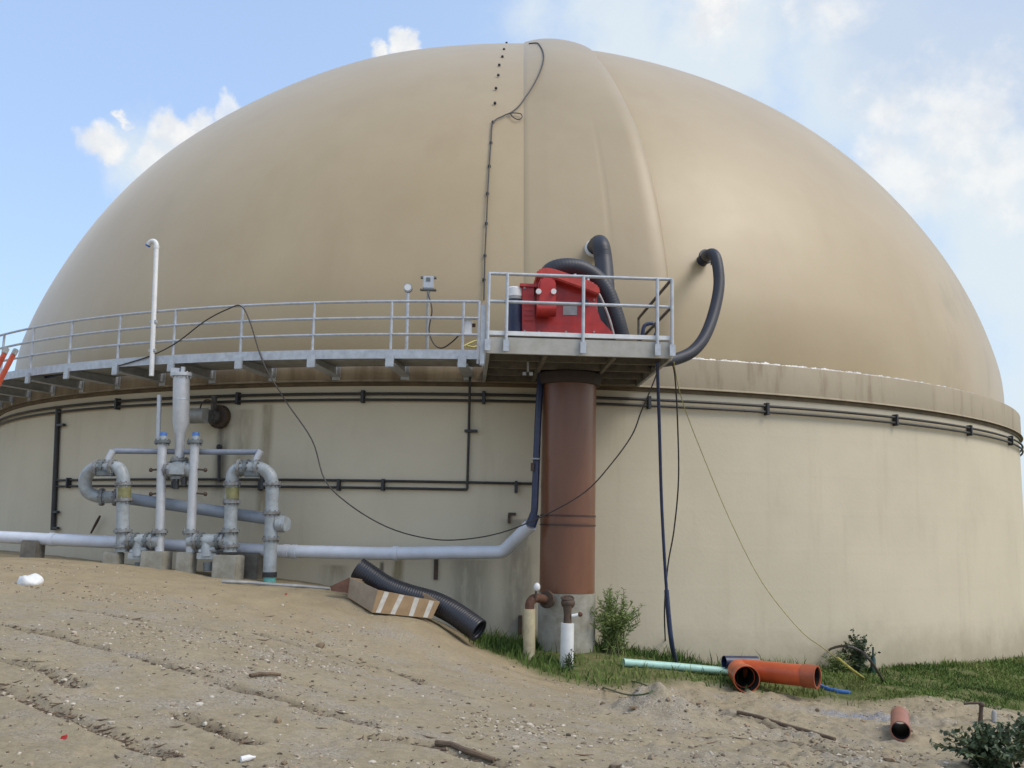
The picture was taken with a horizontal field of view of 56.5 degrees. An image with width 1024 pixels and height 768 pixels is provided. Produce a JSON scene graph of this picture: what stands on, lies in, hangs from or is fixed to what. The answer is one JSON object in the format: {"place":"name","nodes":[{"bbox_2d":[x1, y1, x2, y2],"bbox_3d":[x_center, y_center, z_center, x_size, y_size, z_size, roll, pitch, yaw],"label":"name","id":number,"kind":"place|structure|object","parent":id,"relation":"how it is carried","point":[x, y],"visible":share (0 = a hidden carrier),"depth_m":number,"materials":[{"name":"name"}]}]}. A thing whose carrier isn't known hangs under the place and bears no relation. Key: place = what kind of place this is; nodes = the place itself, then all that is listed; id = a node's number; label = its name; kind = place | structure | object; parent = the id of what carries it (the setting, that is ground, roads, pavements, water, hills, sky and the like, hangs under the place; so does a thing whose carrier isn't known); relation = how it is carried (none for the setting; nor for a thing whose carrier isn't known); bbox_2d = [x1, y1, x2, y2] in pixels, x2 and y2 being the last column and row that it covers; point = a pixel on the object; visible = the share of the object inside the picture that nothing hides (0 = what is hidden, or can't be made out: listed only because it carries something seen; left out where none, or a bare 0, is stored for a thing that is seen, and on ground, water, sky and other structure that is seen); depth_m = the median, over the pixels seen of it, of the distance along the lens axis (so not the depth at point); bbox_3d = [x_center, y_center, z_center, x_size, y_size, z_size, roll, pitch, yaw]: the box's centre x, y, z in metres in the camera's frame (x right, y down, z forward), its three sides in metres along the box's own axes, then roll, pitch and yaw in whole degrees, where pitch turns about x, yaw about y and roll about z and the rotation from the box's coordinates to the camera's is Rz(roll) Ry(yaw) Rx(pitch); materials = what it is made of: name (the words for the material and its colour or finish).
{"place":"outdoors","nodes":[
{"label":"outdoors","id":0,"kind":"place"},
{"bbox_2d":[0,550,1023,767],"bbox_3d":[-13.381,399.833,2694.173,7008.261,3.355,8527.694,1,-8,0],"label":"ground","id":1,"kind":"structure","parent":0,"point":[411,636],"depth_m":10.01,"materials":[{"name":"beige sand"}]},
{"bbox_2d":[17,573,43,585],"bbox_3d":[-6.965,2.858,13.799,0.371,0.241,0.343,1,-8,0],"label":"plastic bag","id":2,"kind":"object","parent":1,"relation":"on","point":[34,579],"visible":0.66,"depth_m":13.71,"materials":[{"name":"white plastic"}]},
{"bbox_2d":[20,540,45,557],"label":"concrete block","id":3,"kind":"structure","parent":1,"relation":"on","point":[32,548],"depth_m":17.97,"materials":[{"name":"grey concrete"}]},
{"bbox_2d":[0,520,536,560],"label":"ground pipe","id":4,"kind":"object","parent":3,"relation":"on","point":[514,540],"visible":0.77,"depth_m":17.19,"materials":[{"name":"white plastic"}]},
{"bbox_2d":[102,552,124,563],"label":"concrete block","id":5,"kind":"structure","parent":1,"relation":"on","point":[114,557],"depth_m":17.25,"materials":[{"name":"grey concrete"}]},
{"bbox_2d":[140,551,172,569],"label":"concrete block","id":6,"kind":"structure","parent":1,"relation":"on","point":[162,560],"depth_m":17.07,"materials":[{"name":"grey concrete"}]},
{"bbox_2d":[78,367,290,582],"bbox_3d":[-6.009,1.691,17.556,4.175,4.072,0.651,0,-9,9],"label":"pipe manifold","id":7,"kind":"object","parent":1,"relation":"on","point":[121,497],"visible":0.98,"depth_m":17.34,"materials":[{"name":"grey paint"}]},
{"bbox_2d":[175,552,196,572],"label":"concrete block","id":8,"kind":"structure","parent":1,"relation":"on","point":[186,562],"depth_m":17.04,"materials":[{"name":"grey concrete"}]},
{"bbox_2d":[211,554,244,579],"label":"concrete block","id":9,"kind":"structure","parent":1,"relation":"on","point":[227,566],"depth_m":16.80,"materials":[{"name":"grey concrete"}]},
{"bbox_2d":[240,755,255,762],"bbox_3d":[-1.690,2.396,6.103,0.096,0.045,0.040,7,-10,-33],"label":"plastic bottle","id":10,"kind":"object","parent":1,"relation":"on","point":[245,758],"visible":1,"depth_m":6.08,"materials":[{"name":"white plastic"}]},
{"bbox_2d":[237,552,262,578],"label":"concrete block","id":11,"kind":"structure","parent":1,"relation":"on","point":[253,566],"depth_m":17.29,"materials":[{"name":"grey concrete"}]},
{"bbox_2d":[249,672,280,677],"bbox_3d":[-2.300,2.716,8.897,0.038,0.085,0.464,-2,-9,22],"label":"wooden stick","id":12,"kind":"object","parent":1,"relation":"on","point":[264,674],"visible":1,"depth_m":8.86,"materials":[{"name":"brown wood"}]},
{"bbox_2d":[222,580,329,589],"bbox_3d":[-3.981,3.394,16.095,1.815,0.138,0.082,1,-8,-2],"label":"metal pipe","id":13,"kind":"object","parent":1,"relation":"on","point":[270,584],"visible":0.96,"depth_m":16.07,"materials":[{"name":"metal"}]},
{"bbox_2d":[330,577,439,617],"bbox_3d":[-2.066,3.453,15.412,1.780,0.598,0.603,2,-8,-7],"label":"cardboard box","id":14,"kind":"object","parent":1,"relation":"on","point":[364,595],"visible":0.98,"depth_m":15.19,"materials":[{"name":"brown cardboard"}]},
{"bbox_2d":[351,558,486,640],"bbox_3d":[-1.530,3.511,15.624,2.308,1.239,0.524,-1,-9,13],"label":"drain hose","id":15,"kind":"object","parent":1,"relation":"on","point":[464,620],"visible":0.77,"depth_m":15.51,"materials":[{"name":"black plastic"}]},
{"bbox_2d":[434,740,494,762],"bbox_3d":[-0.343,2.657,6.908,0.542,0.085,0.074,-5,-11,37],"label":"wooden stick","id":16,"kind":"object","parent":1,"relation":"on","point":[461,748],"visible":1,"depth_m":6.88,"materials":[{"name":"brown wood"}]},
{"bbox_2d":[0,570,969,767],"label":"twig litter","id":17,"kind":"object","parent":1,"relation":"on","point":[174,754],"visible":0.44,"depth_m":7.38,"materials":[{"name":"brown wood"}]},
{"bbox_2d":[0,38,1023,668],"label":"storage tank","id":18,"kind":"object","parent":1,"relation":"on","point":[844,290],"visible":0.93,"depth_m":19.77,"materials":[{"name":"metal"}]},
{"bbox_2d":[50,409,65,529],"bbox_3d":[-10.062,1.874,21.108,0.570,2.697,0.110,-5,-11,38],"label":"cable conduit","id":19,"kind":"object","parent":18,"relation":"attached to","point":[54,511],"visible":1,"depth_m":21.12,"materials":[{"name":"black plastic"}]},
{"bbox_2d":[90,515,100,533],"bbox_3d":[-8.698,2.933,19.902,0.317,0.382,0.060,-4,-10,33],"label":"bent bracket","id":20,"kind":"object","parent":18,"relation":"attached to","point":[96,522],"visible":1,"depth_m":19.88,"materials":[{"name":"metal"}]},
{"bbox_2d":[190,395,230,428],"bbox_3d":[-5.972,0.540,18.712,0.837,0.627,0.533,7,-10,-36],"label":"wall valve","id":21,"kind":"object","parent":18,"relation":"attached to","point":[217,416],"depth_m":18.61,"materials":[{"name":"metal"}]},
{"bbox_2d":[216,444,221,481],"bbox_3d":[-5.766,1.555,18.732,0.136,0.744,0.110,1,-8,0],"label":"drain tube","id":22,"kind":"object","parent":18,"relation":"attached to","point":[218,446],"visible":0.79,"depth_m":18.70,"materials":[{"name":"black plastic"}]},
{"bbox_2d":[0,300,481,408],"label":"catwalk","id":23,"kind":"object","parent":18,"relation":"attached to","point":[22,383],"visible":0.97,"depth_m":17.92,"materials":[{"name":"metal"}]},
{"bbox_2d":[0,347,18,385],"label":"ladder","id":24,"kind":"object","parent":23,"relation":"attached to","point":[12,356],"visible":1,"depth_m":19.75,"materials":[{"name":"metal"}]},
{"bbox_2d":[44,371,83,377],"bbox_3d":[-7.757,-0.346,19.096,5.378,0.208,0.273,-3,-9,27],"label":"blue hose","id":25,"kind":"object","parent":23,"relation":"on","point":[50,376],"visible":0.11,"depth_m":20.06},
{"bbox_2d":[145,239,158,375],"bbox_3d":[-6.955,-1.484,18.312,0.446,2.711,0.106,-2,-9,23],"label":"vent pipe","id":26,"kind":"object","parent":23,"relation":"attached to","point":[152,350],"visible":1,"depth_m":18.24,"materials":[{"name":"white paint"}]},
{"bbox_2d":[118,305,660,540],"bbox_3d":[-2.650,0.573,16.713,10.533,4.209,0.696,-1,-9,15],"label":"drooping cable","id":27,"kind":"object","parent":23,"relation":"hanging from","point":[346,501],"visible":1,"depth_m":16.06,"materials":[{"name":"rubber"}]},
{"bbox_2d":[403,283,412,348],"bbox_3d":[-1.959,-1.247,17.761,0.170,1.284,0.107,1,-8,0],"label":"gauge post","id":28,"kind":"object","parent":23,"relation":"on","point":[408,288],"visible":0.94,"depth_m":17.76,"materials":[{"name":"metal"}]},
{"bbox_2d":[420,276,460,348],"bbox_3d":[-1.287,-1.323,17.592,0.958,1.412,0.238,-3,-9,26],"label":"control box","id":29,"kind":"object","parent":23,"relation":"attached to","point":[428,284],"visible":0.86,"depth_m":17.73,"materials":[{"name":"metal"}]},
{"bbox_2d":[464,320,475,332],"bbox_3d":[-0.772,-0.996,16.968,0.242,0.270,0.107,1,-8,0],"label":"junction box","id":30,"kind":"object","parent":23,"relation":"attached to","point":[469,324],"visible":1,"depth_m":16.92,"materials":[{"name":"white paint"}]},
{"bbox_2d":[464,340,476,347],"bbox_3d":[-0.730,-0.740,17.501,0.370,0.174,0.099,8,-11,-40],"label":"yellow cable","id":31,"kind":"object","parent":23,"relation":"on","point":[468,345],"visible":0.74,"depth_m":17.46,"materials":[{"name":"yellow plastic"}]},
{"bbox_2d":[55,377,531,492],"bbox_3d":[-4.992,1.037,19.045,11.134,2.207,1.075,-2,-9,18],"label":"cable conduit","id":32,"kind":"object","parent":18,"relation":"attached to","point":[339,487],"visible":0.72,"depth_m":17.87,"materials":[{"name":"black plastic"}]},
{"bbox_2d":[434,559,437,579],"bbox_3d":[-1.395,3.395,17.493,0.070,0.380,0.050,1,-8,4],"label":"wall bracket","id":33,"kind":"object","parent":18,"relation":"attached to","point":[435,569],"depth_m":17.47,"materials":[{"name":"metal"}]},
{"bbox_2d":[0,390,1023,456],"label":"cable conduit","id":34,"kind":"object","parent":18,"relation":"attached to","point":[483,400],"visible":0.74,"depth_m":18.65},
{"bbox_2d":[508,513,515,522],"bbox_3d":[-0.004,2.471,17.584,0.145,0.195,0.051,1,-8,0],"label":"wall bracket","id":35,"kind":"object","parent":18,"relation":"attached to","point":[509,517],"depth_m":17.56,"materials":[{"name":"metal"}]},
{"bbox_2d":[483,42,543,299],"bbox_3d":[0.153,-5.391,22.005,0.772,8.494,5.970,0,-9,11],"label":"dome cable","id":36,"kind":"object","parent":18,"relation":"attached to","point":[511,112],"visible":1,"depth_m":20.55,"materials":[{"name":"rubber"}]},
{"bbox_2d":[518,615,521,634],"bbox_3d":[0.145,4.373,17.296,0.071,0.340,0.061,1,-8,0],"label":"wall bracket","id":37,"kind":"object","parent":18,"relation":"attached to","point":[520,622],"depth_m":17.27,"materials":[{"name":"metal"}]},
{"bbox_2d":[585,235,615,339],"bbox_3d":[1.673,-1.839,18.008,0.420,2.405,2.203,2,-8,-3],"label":"dome hose","id":38,"kind":"object","parent":18,"relation":"attached to","point":[598,248],"visible":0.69,"depth_m":17.62,"materials":[{"name":"black plastic"}]},
{"bbox_2d":[648,248,724,367],"bbox_3d":[3.470,-1.505,17.717,0.963,2.921,3.434,-3,-9,26],"label":"dome hose","id":39,"kind":"object","parent":18,"relation":"attached to","point":[705,257],"visible":0.85,"depth_m":17.29,"materials":[{"name":"black plastic"}]},
{"bbox_2d":[523,583,554,659],"bbox_3d":[0.486,3.952,15.669,0.664,1.361,0.304,9,-12,-44],"label":"standpipe","id":40,"kind":"object","parent":1,"relation":"on","point":[545,599],"visible":0.99,"depth_m":15.50,"materials":[{"name":"plastic"}]},
{"bbox_2d":[562,649,576,670],"bbox_3d":[0.909,4.376,15.074,0.284,0.371,0.218,1,-8,0],"label":"weed plant","id":41,"kind":"object","parent":1,"relation":"on","point":[569,663],"visible":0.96,"depth_m":15.07,"materials":[{"name":"green plant"}]},
{"bbox_2d":[538,370,601,652],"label":"support column","id":42,"kind":"structure","parent":1,"relation":"on","point":[567,531],"depth_m":16.21,"materials":[{"name":"brown metal"}]},
{"bbox_2d":[526,371,543,527],"bbox_3d":[0.398,1.115,16.524,0.250,2.728,0.338,-1,-9,12],"label":"drain pipe","id":43,"kind":"object","parent":42,"relation":"attached to","point":[535,469],"visible":0.97,"depth_m":16.43,"materials":[{"name":"blue plastic"}]},
{"bbox_2d":[480,272,675,386],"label":"service platform","id":44,"kind":"structure","parent":42,"relation":"on","point":[529,356],"depth_m":15.09,"materials":[{"name":"metal"}]},
{"bbox_2d":[519,268,612,339],"bbox_3d":[0.901,-1.292,16.073,1.613,1.131,1.236,1,-8,0],"label":"blower","id":45,"kind":"object","parent":44,"relation":"on","point":[553,318],"visible":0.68,"depth_m":15.81,"materials":[{"name":"red paint"}]},
{"bbox_2d":[508,286,521,336],"bbox_3d":[0.030,-1.192,15.859,0.297,0.838,0.280,1,-8,0],"label":"filter drum","id":46,"kind":"object","parent":45,"relation":"attached to","point":[515,315],"visible":0.54,"depth_m":15.75,"materials":[{"name":"blue plastic"}]},
{"bbox_2d":[542,258,628,334],"bbox_3d":[1.230,-1.458,16.219,1.577,1.361,0.338,2,-8,-8],"label":"suction hose","id":47,"kind":"object","parent":45,"relation":"attached to","point":[573,266],"visible":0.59,"depth_m":16.14,"materials":[{"name":"black rubber"}]},
{"bbox_2d":[598,293,614,333],"bbox_3d":[1.532,-1.257,16.016,0.426,0.908,0.060,2,-8,-9],"label":"grey lead","id":48,"kind":"object","parent":45,"relation":"attached to","point":[607,314],"visible":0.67,"depth_m":15.99,"materials":[{"name":"metal"}]},
{"bbox_2d":[640,322,655,334],"bbox_3d":[2.476,-0.981,17.164,0.342,0.295,0.070,2,-8,-3],"label":"hose loop","id":49,"kind":"object","parent":44,"relation":"on","point":[644,326],"visible":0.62,"depth_m":17.14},
{"bbox_2d":[656,361,676,662],"bbox_3d":[2.546,2.268,15.975,0.153,4.980,2.358,-1,-9,16],"label":"hanging hose","id":50,"kind":"object","parent":44,"relation":"hanging from","point":[661,489],"visible":0.93,"depth_m":16.04,"materials":[{"name":"black rubber"}]},
{"bbox_2d":[664,590,677,662],"bbox_3d":[2.791,4.235,16.563,0.129,1.325,0.693,-3,-9,24],"label":"hose sleeve","id":51,"kind":"object","parent":50,"relation":"attached to","point":[671,638],"visible":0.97,"depth_m":16.35,"materials":[{"name":"black rubber"}]},
{"bbox_2d":[664,362,678,640],"bbox_3d":[2.781,2.417,16.810,0.220,5.095,3.582,0,-8,5],"label":"hanging cable","id":52,"kind":"object","parent":44,"relation":"hanging from","point":[677,490],"visible":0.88,"depth_m":16.28,"materials":[{"name":"rubber"}]},
{"bbox_2d":[560,595,582,667],"bbox_3d":[0.951,4.005,15.362,0.358,1.167,0.270,1,-8,0],"label":"standpipe","id":53,"kind":"object","parent":1,"relation":"on","point":[567,629],"visible":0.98,"depth_m":15.27,"materials":[{"name":"white paint"}]},
{"bbox_2d":[184,609,1023,767],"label":"dirt clods","id":54,"kind":"object","parent":1,"relation":"on","point":[533,704],"visible":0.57,"depth_m":9.21,"materials":[{"name":"brown soil"}]},
{"bbox_2d":[590,587,645,656],"bbox_3d":[1.690,4.016,16.197,1.098,1.217,0.980,9,-11,-41],"label":"weed bush","id":55,"kind":"object","parent":1,"relation":"on","point":[613,622],"visible":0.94,"depth_m":16.06,"materials":[{"name":"green plant"}]},
{"bbox_2d":[588,679,652,695],"bbox_3d":[1.532,4.116,12.985,0.751,0.480,3.800,1,-8,0],"label":"trailing vine","id":56,"kind":"object","parent":1,"relation":"on","point":[628,694],"visible":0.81,"depth_m":12.38,"materials":[{"name":"plant"}]},
{"bbox_2d":[621,658,727,674],"bbox_3d":[2.748,4.675,15.744,2.118,0.351,0.124,5,-9,-23],"label":"plastic pipe","id":57,"kind":"object","parent":1,"relation":"on","point":[667,665],"visible":0.77,"depth_m":15.66,"materials":[{"name":"teal plastic"}]},
{"bbox_2d":[721,656,759,667],"bbox_3d":[3.879,4.722,16.178,0.621,0.227,0.210,3,-9,-14],"label":"pipe offcut","id":58,"kind":"object","parent":57,"relation":"on","point":[726,661],"visible":0.55,"depth_m":16.15,"materials":[{"name":"blue plastic"}]},
{"bbox_2d":[674,362,862,678],"bbox_3d":[4.726,2.486,16.212,4.699,5.386,1.476,5,-9,-26],"label":"slack rope","id":59,"kind":"object","parent":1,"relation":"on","point":[734,528],"visible":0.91,"depth_m":16.15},
{"bbox_2d":[728,659,821,691],"bbox_3d":[4.187,4.683,15.370,1.468,0.418,1.059,1,-8,0],"label":"orange pipe","id":60,"kind":"object","parent":1,"relation":"on","point":[752,674],"visible":0.99,"depth_m":15.18,"materials":[{"name":"orange plastic"}]},
{"bbox_2d":[736,710,835,740],"bbox_3d":[3.391,4.263,11.925,0.072,0.086,1.872,5,-9,-22],"label":"wooden stick","id":61,"kind":"object","parent":1,"relation":"on","point":[782,724],"visible":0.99,"depth_m":11.88,"materials":[{"name":"brown wood"}]},
{"bbox_2d":[820,684,850,693],"bbox_3d":[5.470,5.250,16.413,0.653,0.150,0.313,-6,-11,41],"label":"blue hose","id":62,"kind":"object","parent":1,"relation":"on","point":[836,690],"visible":0.77,"depth_m":16.26,"materials":[{"name":"plastic"}]},
{"bbox_2d":[822,652,859,672],"bbox_3d":[6.181,5.350,18.155,0.731,0.488,0.638,9,-12,-44],"label":"weed plant","id":63,"kind":"object","parent":1,"relation":"on","point":[836,665],"visible":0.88,"depth_m":18.12,"materials":[{"name":"green plant"}]},
{"bbox_2d":[837,657,864,678],"bbox_3d":[5.856,4.898,16.317,0.224,0.701,3.069,-3,-9,26],"label":"yellow tube","id":64,"kind":"object","parent":1,"relation":"on","point":[848,666],"visible":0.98,"depth_m":15.25,"materials":[{"name":"yellow plastic"}]},
{"bbox_2d":[829,645,884,681],"bbox_3d":[6.342,5.039,17.552,1.044,0.921,4.767,0,-9,11],"label":"arched hose","id":65,"kind":"object","parent":1,"relation":"on","point":[865,655],"visible":0.72,"depth_m":15.63,"materials":[{"name":"rubber"}]},
{"bbox_2d":[836,628,880,672],"bbox_3d":[6.621,5.161,18.451,0.741,0.866,0.713,8,-10,-37],"label":"weed bush","id":66,"kind":"object","parent":1,"relation":"on","point":[858,657],"visible":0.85,"depth_m":18.34,"materials":[{"name":"green plant"}]},
{"bbox_2d":[870,647,875,672],"bbox_3d":[6.980,5.341,18.449,0.114,0.489,0.110,1,-8,0],"label":"glass bottle","id":67,"kind":"object","parent":1,"relation":"on","point":[873,659],"visible":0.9,"depth_m":18.41,"materials":[{"name":"green glass"}]},
{"bbox_2d":[890,706,910,740],"bbox_3d":[4.886,4.264,11.997,0.230,0.232,1.078,-2,-9,21],"label":"pipe offcut","id":68,"kind":"object","parent":1,"relation":"on","point":[900,732],"visible":1,"depth_m":11.89,"materials":[{"name":"orange plastic"}]},
{"bbox_2d":[929,720,1023,767],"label":"weed clump","id":69,"kind":"object","parent":1,"relation":"on","point":[983,748],"visible":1,"depth_m":7.84,"materials":[{"name":"green plant"}]},
{"bbox_2d":[991,710,996,721],"bbox_3d":[6.921,4.770,13.687,0.080,0.163,0.070,1,-8,0],"label":"marker peg","id":70,"kind":"object","parent":1,"relation":"on","point":[993,715],"visible":0.95,"depth_m":13.66,"materials":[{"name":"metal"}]},
{"bbox_2d":[996,712,1023,760],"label":"weed clump","id":71,"kind":"object","parent":1,"relation":"on","point":[1019,721],"visible":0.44,"depth_m":8.59,"materials":[{"name":"green plant"}]},
{"bbox_2d":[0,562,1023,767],"bbox_3d":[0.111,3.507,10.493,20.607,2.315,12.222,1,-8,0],"label":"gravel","id":72,"kind":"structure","parent":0,"point":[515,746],"depth_m":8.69,"materials":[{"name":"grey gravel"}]},
{"bbox_2d":[0,0,1023,513],"label":"sky","id":73,"kind":"structure","parent":0,"point":[926,97],"materials":[{"name":"blue"}]},
{"bbox_2d":[464,616,1023,711],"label":"grass","id":74,"kind":"structure","parent":0,"point":[505,644],"depth_m":17.05,"materials":[{"name":"green plant"}]},
{"bbox_2d":[963,702,984,723],"bbox_3d":[6.659,4.753,13.713,0.285,0.365,0.088,1,-8,0],"label":"water tap","id":75,"kind":"object","parent":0,"point":[981,707],"visible":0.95,"depth_m":13.70,"materials":[{"name":"metal"}]}
]}

